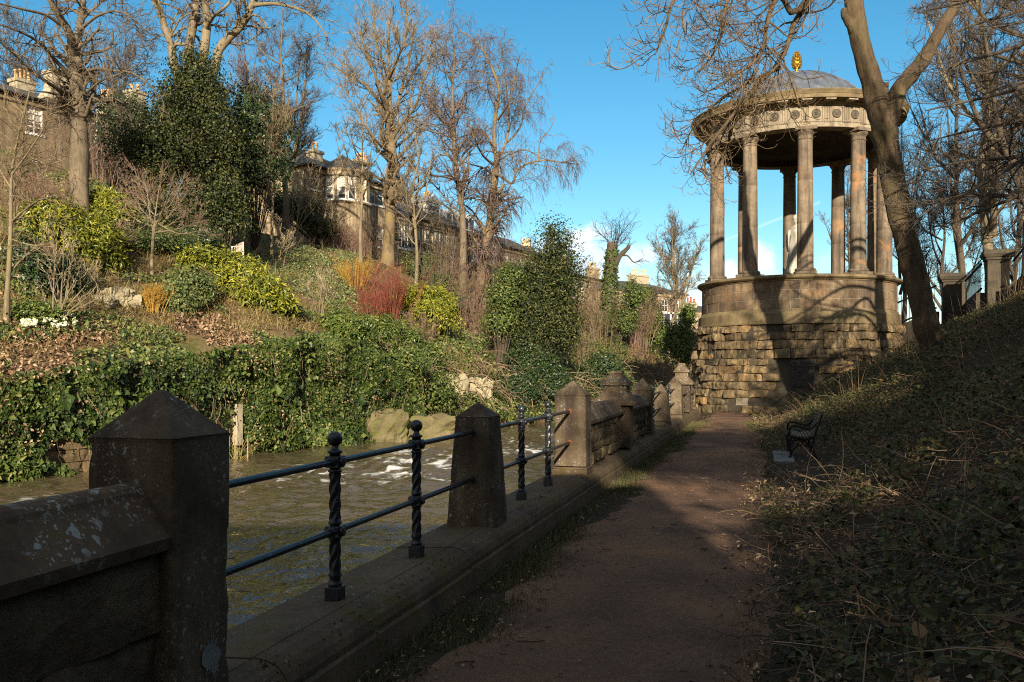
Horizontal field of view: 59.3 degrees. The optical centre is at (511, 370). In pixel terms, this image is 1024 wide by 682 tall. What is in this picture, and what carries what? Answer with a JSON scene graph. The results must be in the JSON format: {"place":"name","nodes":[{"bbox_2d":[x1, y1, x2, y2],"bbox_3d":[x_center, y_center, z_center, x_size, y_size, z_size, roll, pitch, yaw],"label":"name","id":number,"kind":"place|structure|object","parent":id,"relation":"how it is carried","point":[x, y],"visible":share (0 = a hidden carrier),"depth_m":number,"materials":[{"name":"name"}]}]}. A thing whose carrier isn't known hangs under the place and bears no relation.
{"place":"outdoors","nodes":[
{"label":"outdoors","id":0,"kind":"place"},
{"bbox_2d":[0,422,554,629],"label":"river","id":1,"kind":"structure","parent":0,"point":[265,516],"depth_m":19.51,"materials":[{"name":"liquid"}]},
{"bbox_2d":[365,408,413,441],"bbox_3d":[-5.093,2.636,36.583,2.454,2.263,1.834,0,0,0],"label":"river boulder","id":2,"kind":"object","parent":1,"relation":"in","point":[389,425],"visible":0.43,"depth_m":35.80,"materials":[{"name":"stone"}]},
{"bbox_2d":[409,413,455,439],"bbox_3d":[-4.058,2.725,38.815,3.706,1.741,1.874,0,0,0],"label":"river boulder","id":3,"kind":"object","parent":1,"relation":"in","point":[436,425],"visible":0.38,"depth_m":38.03,"materials":[{"name":"stone"}]},
{"bbox_2d":[0,154,690,462],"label":"hillside","id":4,"kind":"structure","parent":0,"point":[197,345],"depth_m":34.50,"materials":[{"name":"plant"}]},
{"bbox_2d":[0,65,69,169],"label":"stone house","id":5,"kind":"structure","parent":4,"relation":"on","point":[24,87],"depth_m":56.81,"materials":[{"name":"stone"}]},
{"bbox_2d":[0,56,84,322],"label":"slender tree","id":6,"kind":"object","parent":4,"relation":"on","point":[12,220],"visible":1,"depth_m":26.95,"materials":[{"name":"brown plant"}]},
{"bbox_2d":[1,291,88,333],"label":"flowering shrub","id":7,"kind":"object","parent":4,"relation":"on","point":[34,310],"visible":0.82,"depth_m":27.53,"materials":[{"name":"green plant"}]},
{"bbox_2d":[0,220,102,299],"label":"laurel bush","id":8,"kind":"object","parent":4,"relation":"on","point":[29,268],"visible":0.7,"depth_m":29.95,"materials":[{"name":"green plant"}]},
{"bbox_2d":[32,213,105,321],"bbox_3d":[-13.830,-3.071,28.164,2.513,3.770,1.804,0,0,0],"label":"multi stem shrub","id":9,"kind":"object","parent":4,"relation":"on","point":[69,271],"visible":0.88,"depth_m":28.01,"materials":[{"name":"brown plant"}]},
{"bbox_2d":[13,189,134,275],"bbox_3d":[-16.633,-4.894,34.364,4.925,3.973,3.641,0,0,0],"label":"yellow shrub","id":10,"kind":"object","parent":4,"relation":"on","point":[104,245],"visible":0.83,"depth_m":33.33,"materials":[{"name":"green plant"}]},
{"bbox_2d":[24,114,139,186],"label":"bare shrub","id":11,"kind":"object","parent":4,"relation":"on","point":[97,155],"visible":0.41,"depth_m":46.67,"materials":[{"name":"plant"}]},
{"bbox_2d":[0,0,175,217],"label":"bare tree","id":12,"kind":"object","parent":4,"relation":"on","point":[78,74],"visible":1,"depth_m":37.59,"materials":[{"name":"brown plant"}]},
{"bbox_2d":[64,83,152,191],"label":"bare shrub","id":13,"kind":"object","parent":4,"relation":"on","point":[101,154],"visible":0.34,"depth_m":47.25,"materials":[{"name":"plant"}]},
{"bbox_2d":[89,185,141,230],"bbox_3d":[-17.428,-7.121,39.408,2.217,2.535,3.418,0,0,-35],"label":"yellow shrub","id":14,"kind":"object","parent":4,"relation":"on","point":[103,196],"visible":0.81,"depth_m":38.58,"materials":[{"name":"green plant"}]},
{"bbox_2d":[83,4,153,120],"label":"bare tree","id":15,"kind":"object","parent":4,"relation":"on","point":[124,54],"visible":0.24,"depth_m":69.62,"materials":[{"name":"brown plant"}]},
{"bbox_2d":[88,76,155,190],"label":"holly tree","id":16,"kind":"object","parent":4,"relation":"on","point":[105,120],"visible":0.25,"depth_m":49.54,"materials":[{"name":"green plant"}]},
{"bbox_2d":[139,281,175,313],"bbox_3d":[-12.614,-2.549,32.005,1.262,1.228,0.919,0,0,-44],"label":"dogwood","id":17,"kind":"object","parent":4,"relation":"on","point":[155,295],"visible":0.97,"depth_m":31.83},
{"bbox_2d":[119,218,208,256],"bbox_3d":[-14.954,-5.515,38.187,3.309,2.318,5.432,0,0,30],"label":"laurel bush","id":18,"kind":"object","parent":4,"relation":"on","point":[163,242],"visible":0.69,"depth_m":37.41,"materials":[{"name":"green plant"}]},
{"bbox_2d":[110,156,219,274],"bbox_3d":[-13.542,-6.014,34.835,5.446,5.248,3.866,0,0,0],"label":"maple","id":19,"kind":"object","parent":4,"relation":"on","point":[154,221],"visible":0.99,"depth_m":34.88,"materials":[{"name":"brown plant"}]},
{"bbox_2d":[90,33,266,251],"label":"holly tree","id":20,"kind":"object","parent":4,"relation":"on","point":[191,117],"visible":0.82,"depth_m":43.46,"materials":[{"name":"green plant"}]},
{"bbox_2d":[156,257,229,317],"bbox_3d":[-11.970,-2.846,33.423,2.561,2.743,3.188,0,0,0],"label":"laurel bush","id":21,"kind":"object","parent":4,"relation":"on","point":[187,286],"visible":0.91,"depth_m":32.92,"materials":[{"name":"green plant"}]},
{"bbox_2d":[0,362,400,476],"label":"retaining wall","id":22,"kind":"structure","parent":4,"relation":"on","point":[68,455],"depth_m":29.91,"materials":[{"name":"stone"}]},
{"bbox_2d":[0,331,426,482],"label":"ivy curtain","id":23,"kind":"object","parent":22,"relation":"attached to","point":[66,402],"visible":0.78,"depth_m":29.74,"materials":[{"name":"green plant"}]},
{"bbox_2d":[8,352,424,475],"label":"ivy stems","id":24,"kind":"object","parent":23,"relation":"attached to","point":[254,407],"visible":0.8,"depth_m":31.26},
{"bbox_2d":[0,344,431,456],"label":"dead ivy","id":25,"kind":"object","parent":24,"relation":"attached to","point":[90,391],"visible":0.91,"depth_m":28.96,"materials":[{"name":"brown plant"}]},
{"bbox_2d":[177,188,262,249],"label":"laurel bush","id":26,"kind":"object","parent":4,"relation":"on","point":[209,232],"visible":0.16,"depth_m":42.46,"materials":[{"name":"green plant"}]},
{"bbox_2d":[169,242,302,321],"bbox_3d":[-11.646,-3.541,37.142,4.662,3.496,7.186,0,0,-32],"label":"yellow shrub","id":27,"kind":"object","parent":4,"relation":"on","point":[233,267],"visible":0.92,"depth_m":35.77,"materials":[{"name":"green plant"}]},
{"bbox_2d":[138,0,344,229],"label":"bare tree","id":28,"kind":"object","parent":4,"relation":"on","point":[194,21],"visible":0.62,"depth_m":45.78,"materials":[{"name":"brown plant"}]},
{"bbox_2d":[0,149,497,353],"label":"slope groundcover","id":29,"kind":"object","parent":4,"relation":"on","point":[266,235],"visible":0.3,"depth_m":50.55,"materials":[{"name":"green plant"}]},
{"bbox_2d":[221,30,291,226],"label":"bare tree","id":30,"kind":"object","parent":4,"relation":"on","point":[244,71],"visible":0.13,"depth_m":65.64,"materials":[{"name":"brown plant"}]},
{"bbox_2d":[222,63,307,251],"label":"holly tree","id":31,"kind":"object","parent":4,"relation":"on","point":[251,108],"visible":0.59,"depth_m":49.53,"materials":[{"name":"green plant"}]},
{"bbox_2d":[233,63,297,260],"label":"bare tree","id":32,"kind":"object","parent":4,"relation":"on","point":[286,110],"visible":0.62,"depth_m":49.60,"materials":[{"name":"brown plant"}]},
{"bbox_2d":[233,0,334,238],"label":"bare tree","id":33,"kind":"object","parent":4,"relation":"on","point":[303,110],"visible":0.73,"depth_m":57.60,"materials":[{"name":"brown plant"}]},
{"bbox_2d":[261,184,343,245],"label":"laurel bush","id":34,"kind":"object","parent":4,"relation":"on","point":[311,228],"visible":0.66,"depth_m":60.70,"materials":[{"name":"green plant"}]},
{"bbox_2d":[281,157,326,244],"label":"pale shrub","id":35,"kind":"object","parent":4,"relation":"on","point":[297,224],"visible":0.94,"depth_m":56.14,"materials":[{"name":"brown plant"}]},
{"bbox_2d":[242,142,384,259],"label":"bay house","id":36,"kind":"structure","parent":4,"relation":"on","point":[332,174],"depth_m":66.05,"materials":[{"name":"stone"}]},
{"bbox_2d":[0,154,634,377],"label":"slope stems","id":37,"kind":"object","parent":4,"relation":"on","point":[244,280],"visible":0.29,"depth_m":43.01,"materials":[{"name":"plant"}]},
{"bbox_2d":[0,272,690,419],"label":"bank ivy","id":38,"kind":"object","parent":4,"relation":"on","point":[145,349],"visible":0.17,"depth_m":30.11,"materials":[{"name":"green plant"}]},
{"bbox_2d":[332,254,390,289],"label":"dogwood","id":39,"kind":"object","parent":4,"relation":"on","point":[364,268],"visible":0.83,"depth_m":52.61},
{"bbox_2d":[329,104,394,263],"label":"bare tree","id":40,"kind":"object","parent":4,"relation":"on","point":[361,179],"visible":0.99,"depth_m":57.95,"materials":[{"name":"brown plant"}]},
{"bbox_2d":[315,300,427,353],"bbox_3d":[-6.361,-1.502,40.722,3.743,2.943,10.374,0,0,10],"label":"laurel bush","id":41,"kind":"object","parent":4,"relation":"on","point":[344,326],"visible":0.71,"depth_m":37.13,"materials":[{"name":"green plant"}]},
{"bbox_2d":[315,0,460,266],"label":"bare tree","id":42,"kind":"object","parent":4,"relation":"on","point":[391,175],"visible":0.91,"depth_m":61.60,"materials":[{"name":"brown plant"}]},
{"bbox_2d":[348,257,434,321],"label":"dogwood","id":43,"kind":"object","parent":4,"relation":"on","point":[388,309],"visible":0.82,"depth_m":49.87,"materials":[{"name":"plant"}]},
{"bbox_2d":[372,333,461,413],"bbox_3d":[-4.496,0.154,41.447,4.525,3.980,8.670,0,0,0],"label":"laurel bush","id":44,"kind":"object","parent":4,"relation":"on","point":[404,359],"visible":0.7,"depth_m":39.66,"materials":[{"name":"green plant"}]},
{"bbox_2d":[382,102,454,288],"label":"bare tree","id":45,"kind":"object","parent":4,"relation":"on","point":[412,201],"visible":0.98,"depth_m":57.97,"materials":[{"name":"brown plant"}]},
{"bbox_2d":[395,188,458,276],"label":"terrace house","id":46,"kind":"structure","parent":4,"relation":"on","point":[401,210],"depth_m":78.36,"materials":[{"name":"stone"}]},
{"bbox_2d":[392,280,465,343],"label":"yellow shrub","id":47,"kind":"object","parent":4,"relation":"on","point":[428,303],"visible":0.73,"depth_m":50.85,"materials":[{"name":"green plant"}]},
{"bbox_2d":[397,247,472,321],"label":"laurel bush","id":48,"kind":"object","parent":4,"relation":"on","point":[410,268],"visible":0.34,"depth_m":60.29,"materials":[{"name":"green plant"}]},
{"bbox_2d":[405,208,468,280],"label":"bare shrub","id":49,"kind":"object","parent":4,"relation":"on","point":[441,245],"visible":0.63,"depth_m":66.11,"materials":[{"name":"plant"}]},
{"bbox_2d":[409,224,466,297],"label":"bare shrub","id":50,"kind":"object","parent":4,"relation":"on","point":[441,264],"visible":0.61,"depth_m":56.22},
{"bbox_2d":[0,182,878,679],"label":"fallen leaves","id":51,"kind":"object","parent":4,"relation":"on","point":[99,333],"depth_m":26.47,"materials":[{"name":"plant"}]},
{"bbox_2d":[430,266,481,329],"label":"bare shrub","id":52,"kind":"object","parent":4,"relation":"on","point":[465,293],"visible":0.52,"depth_m":55.90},
{"bbox_2d":[405,0,508,310],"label":"bare tree","id":53,"kind":"object","parent":4,"relation":"on","point":[456,148],"visible":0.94,"depth_m":59.78,"materials":[{"name":"brown plant"}]},
{"bbox_2d":[474,259,536,374],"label":"laurel bush","id":54,"kind":"object","parent":4,"relation":"on","point":[503,296],"visible":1,"depth_m":50.64,"materials":[{"name":"green plant"}]},
{"bbox_2d":[438,12,592,307],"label":"birch tree","id":55,"kind":"object","parent":4,"relation":"on","point":[488,230],"visible":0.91,"depth_m":62.30,"materials":[{"name":"brown plant"}]},
{"bbox_2d":[347,314,691,423],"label":"hanging roots","id":56,"kind":"object","parent":4,"relation":"hanging from","point":[504,375],"visible":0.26,"depth_m":47.26,"materials":[{"name":"plant"}]},
{"bbox_2d":[394,382,665,426],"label":"river ivy","id":57,"kind":"object","parent":4,"relation":"on","point":[509,417],"visible":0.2,"depth_m":45.11,"materials":[{"name":"green plant"}]},
{"bbox_2d":[491,339,584,408],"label":"laurel bush","id":58,"kind":"object","parent":4,"relation":"on","point":[554,379],"visible":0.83,"depth_m":50.38,"materials":[{"name":"green plant"}]},
{"bbox_2d":[479,204,601,362],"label":"holly tree","id":59,"kind":"object","parent":4,"relation":"on","point":[547,312],"visible":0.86,"depth_m":51.47,"materials":[{"name":"green plant"}]},
{"bbox_2d":[563,346,637,393],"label":"laurel bush","id":60,"kind":"object","parent":4,"relation":"on","point":[603,365],"visible":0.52,"depth_m":57.55,"materials":[{"name":"green plant"}]},
{"bbox_2d":[580,284,628,345],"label":"bare shrub","id":61,"kind":"object","parent":4,"relation":"on","point":[597,322],"visible":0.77,"depth_m":72.66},
{"bbox_2d":[591,208,649,339],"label":"broken tree","id":62,"kind":"object","parent":4,"relation":"on","point":[613,256],"visible":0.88,"depth_m":75.52,"materials":[{"name":"green plant"}]},
{"bbox_2d":[598,273,650,363],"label":"laurel bush","id":63,"kind":"object","parent":4,"relation":"on","point":[633,298],"visible":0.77,"depth_m":72.47,"materials":[{"name":"green plant"}]},
{"bbox_2d":[586,262,688,312],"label":"stone mansion","id":64,"kind":"structure","parent":4,"relation":"on","point":[644,278],"depth_m":119.65,"materials":[{"name":"stone"}]},
{"bbox_2d":[618,283,666,351],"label":"bare shrub","id":65,"kind":"object","parent":4,"relation":"on","point":[645,338],"visible":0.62,"depth_m":77.85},
{"bbox_2d":[608,337,679,381],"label":"bare shrub","id":66,"kind":"object","parent":4,"relation":"on","point":[649,363],"visible":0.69,"depth_m":69.48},
{"bbox_2d":[636,284,671,357],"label":"laurel bush","id":67,"kind":"object","parent":4,"relation":"on","point":[661,329],"visible":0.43,"depth_m":81.23,"materials":[{"name":"green plant"}]},
{"bbox_2d":[655,301,699,376],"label":"laurel bush","id":68,"kind":"object","parent":4,"relation":"on","point":[679,341],"visible":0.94,"depth_m":65.16,"materials":[{"name":"green plant"}]},
{"bbox_2d":[647,203,708,367],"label":"bare tree","id":69,"kind":"object","parent":4,"relation":"on","point":[672,271],"visible":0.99,"depth_m":77.46,"materials":[{"name":"brown plant"}]},
{"bbox_2d":[447,403,506,527],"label":"stone pier","id":70,"kind":"structure","parent":0,"point":[480,501],"depth_m":8.03,"materials":[{"name":"stone"}]},
{"bbox_2d":[0,0,1023,323],"label":"sky","id":71,"kind":"structure","parent":0,"point":[616,113],"materials":[{"name":"blue"}]},
{"bbox_2d":[401,412,780,681],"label":"path","id":72,"kind":"structure","parent":0,"point":[622,625],"depth_m":6.56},
{"bbox_2d":[359,411,951,681],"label":"path litter","id":73,"kind":"object","parent":72,"relation":"on","point":[724,672],"visible":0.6,"depth_m":6.74,"materials":[{"name":"brown plant"}]},
{"bbox_2d":[349,420,838,681],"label":"verge grass","id":74,"kind":"structure","parent":0,"point":[685,431],"depth_m":7.10,"materials":[{"name":"plant"}]},
{"bbox_2d":[360,289,1023,681],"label":"ground","id":75,"kind":"structure","parent":0,"point":[786,483],"depth_m":7.48,"materials":[{"name":"green plant"}]},
{"bbox_2d":[226,409,699,681],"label":"kerb wall","id":76,"kind":"structure","parent":75,"relation":"on","point":[300,627],"depth_m":5.89,"materials":[{"name":"stone"}]},
{"bbox_2d":[0,482,170,681],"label":"parapet wall","id":77,"kind":"structure","parent":76,"relation":"on","point":[79,587],"depth_m":3.22,"materials":[{"name":"stone"}]},
{"bbox_2d":[87,390,230,681],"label":"stone pier","id":78,"kind":"structure","parent":76,"relation":"on","point":[166,452],"depth_m":3.72,"materials":[{"name":"stone"}]},
{"bbox_2d":[226,420,474,601],"bbox_3d":[-0.908,0.883,6.042,0.124,1.034,4.097,0,0,15],"label":"iron railing","id":79,"kind":"object","parent":76,"relation":"on","point":[334,462],"visible":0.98,"depth_m":5.43,"materials":[{"name":"metal"}]},
{"bbox_2d":[500,401,571,499],"bbox_3d":[0.263,0.883,10.289,0.124,1.034,3.915,0,0,15],"label":"iron railing","id":80,"kind":"object","parent":76,"relation":"on","point":[521,422],"visible":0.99,"depth_m":9.73,"materials":[{"name":"metal"}]},
{"bbox_2d":[552,381,593,475],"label":"stone pier","id":81,"kind":"structure","parent":76,"relation":"on","point":[574,426],"depth_m":12.18,"materials":[{"name":"stone"}]},
{"bbox_2d":[576,399,624,469],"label":"parapet wall","id":82,"kind":"structure","parent":76,"relation":"on","point":[606,427],"depth_m":14.19,"materials":[{"name":"stone"}]},
{"bbox_2d":[591,371,640,447],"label":"capped pier","id":83,"kind":"structure","parent":76,"relation":"on","point":[616,385],"depth_m":15.89,"materials":[{"name":"stone"}]},
{"bbox_2d":[634,393,649,440],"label":"parapet wall","id":84,"kind":"structure","parent":76,"relation":"on","point":[640,420],"depth_m":18.47,"materials":[{"name":"stone"}]},
{"bbox_2d":[631,378,654,435],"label":"stone pier","id":85,"kind":"structure","parent":76,"relation":"on","point":[642,386],"depth_m":19.49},
{"bbox_2d":[654,384,671,425],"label":"stone pier","id":86,"kind":"structure","parent":76,"relation":"on","point":[662,415],"depth_m":23.18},
{"bbox_2d":[666,377,683,417],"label":"stone pier","id":87,"kind":"structure","parent":76,"relation":"on","point":[676,398],"depth_m":26.84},
{"bbox_2d":[673,363,694,411],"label":"capped pier","id":88,"kind":"structure","parent":76,"relation":"on","point":[682,371],"depth_m":29.40,"materials":[{"name":"stone"}]},
{"bbox_2d":[583,0,962,354],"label":"leaning tree","id":89,"kind":"object","parent":75,"relation":"on","point":[882,106],"visible":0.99,"depth_m":21.87,"materials":[{"name":"brown plant"}]},
{"bbox_2d":[690,51,909,413],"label":"rotunda","id":90,"kind":"structure","parent":75,"relation":"on","point":[763,340],"depth_m":34.85,"materials":[{"name":"stone"}]},
{"bbox_2d":[784,214,796,273],"bbox_3d":[12.020,-5.185,38.000,1.016,2.870,1.016,0,0,22],"label":"statue","id":91,"kind":"object","parent":90,"relation":"on","point":[791,248],"visible":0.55,"depth_m":37.84,"materials":[{"name":"stone"}]},
{"bbox_2d":[791,360,814,391],"bbox_3d":[10.916,0.620,33.800,0.862,2.060,0.125,0,0,15],"label":"door","id":92,"kind":"structure","parent":90,"relation":"in","point":[802,371],"depth_m":33.78,"materials":[{"name":"metal"}]},
{"bbox_2d":[786,411,822,458],"bbox_3d":[5.574,1.211,17.188,0.620,0.837,1.345,0,0,15],"label":"park bench","id":93,"kind":"object","parent":75,"relation":"on","point":[799,436],"visible":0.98,"depth_m":16.61,"materials":[{"name":"metal"}]},
{"bbox_2d":[815,165,867,270],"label":"bare tree","id":94,"kind":"object","parent":75,"relation":"on","point":[847,227],"visible":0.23,"depth_m":84.80,"materials":[{"name":"brown plant"}]},
{"bbox_2d":[702,290,1023,681],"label":"bramble stems","id":95,"kind":"object","parent":75,"relation":"on","point":[903,624],"visible":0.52,"depth_m":7.01,"materials":[{"name":"plant"}]},
{"bbox_2d":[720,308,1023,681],"bbox_3d":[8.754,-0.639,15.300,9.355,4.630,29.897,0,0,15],"label":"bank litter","id":96,"kind":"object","parent":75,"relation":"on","point":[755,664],"visible":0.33,"depth_m":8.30,"materials":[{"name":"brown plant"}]},
{"bbox_2d":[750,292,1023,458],"bbox_3d":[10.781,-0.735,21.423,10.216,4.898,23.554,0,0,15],"label":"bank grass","id":97,"kind":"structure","parent":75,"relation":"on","point":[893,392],"depth_m":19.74,"materials":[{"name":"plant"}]},
{"bbox_2d":[866,118,941,323],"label":"bare tree","id":98,"kind":"object","parent":75,"relation":"on","point":[903,286],"visible":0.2,"depth_m":57.75,"materials":[{"name":"brown plant"}]},
{"bbox_2d":[801,450,1023,681],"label":"ivy spray","id":99,"kind":"object","parent":75,"relation":"on","point":[930,613],"visible":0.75,"depth_m":4.42,"materials":[{"name":"green plant"}]},
{"bbox_2d":[823,260,1023,397],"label":"dead stalks","id":100,"kind":"object","parent":75,"relation":"on","point":[856,357],"visible":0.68,"depth_m":23.80,"materials":[{"name":"plant"}]},
{"bbox_2d":[854,0,1023,258],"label":"bare tree","id":101,"kind":"object","parent":75,"relation":"on","point":[1005,73],"visible":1,"depth_m":19.70,"materials":[{"name":"brown plant"}]},
{"bbox_2d":[937,272,965,324],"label":"balustrade pier","id":102,"kind":"structure","parent":75,"relation":"on","point":[951,287],"depth_m":40.14,"materials":[{"name":"stone"}]},
{"bbox_2d":[910,168,1006,309],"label":"bare tree","id":103,"kind":"object","parent":75,"relation":"on","point":[942,265],"visible":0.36,"depth_m":54.16,"materials":[{"name":"brown plant"}]},
{"bbox_2d":[905,0,1021,304],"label":"bare tree","id":104,"kind":"object","parent":75,"relation":"on","point":[960,262],"visible":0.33,"depth_m":49.98,"materials":[{"name":"brown plant"}]},
{"bbox_2d":[907,0,1023,272],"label":"bare tree","id":105,"kind":"object","parent":75,"relation":"on","point":[991,226],"visible":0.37,"depth_m":43.74,"materials":[{"name":"brown plant"}]},
{"bbox_2d":[911,0,1023,274],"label":"bare tree","id":106,"kind":"object","parent":75,"relation":"on","point":[1018,182],"visible":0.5,"depth_m":37.77,"materials":[{"name":"brown plant"}]},
{"bbox_2d":[961,260,984,320],"bbox_3d":[19.724,-2.937,38.500,0.398,3.343,3.459,0,0,17],"label":"stair railing","id":107,"kind":"object","parent":75,"relation":"on","point":[978,297],"visible":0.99,"depth_m":38.02,"materials":[{"name":"metal"}]},
{"bbox_2d":[964,131,1023,286],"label":"bare tree","id":108,"kind":"object","parent":75,"relation":"on","point":[1017,241],"visible":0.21,"depth_m":51.95,"materials":[{"name":"plant"}]},
{"bbox_2d":[980,249,1014,309],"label":"balustrade pier","id":109,"kind":"structure","parent":75,"relation":"on","point":[997,260],"depth_m":36.13,"materials":[{"name":"stone"}]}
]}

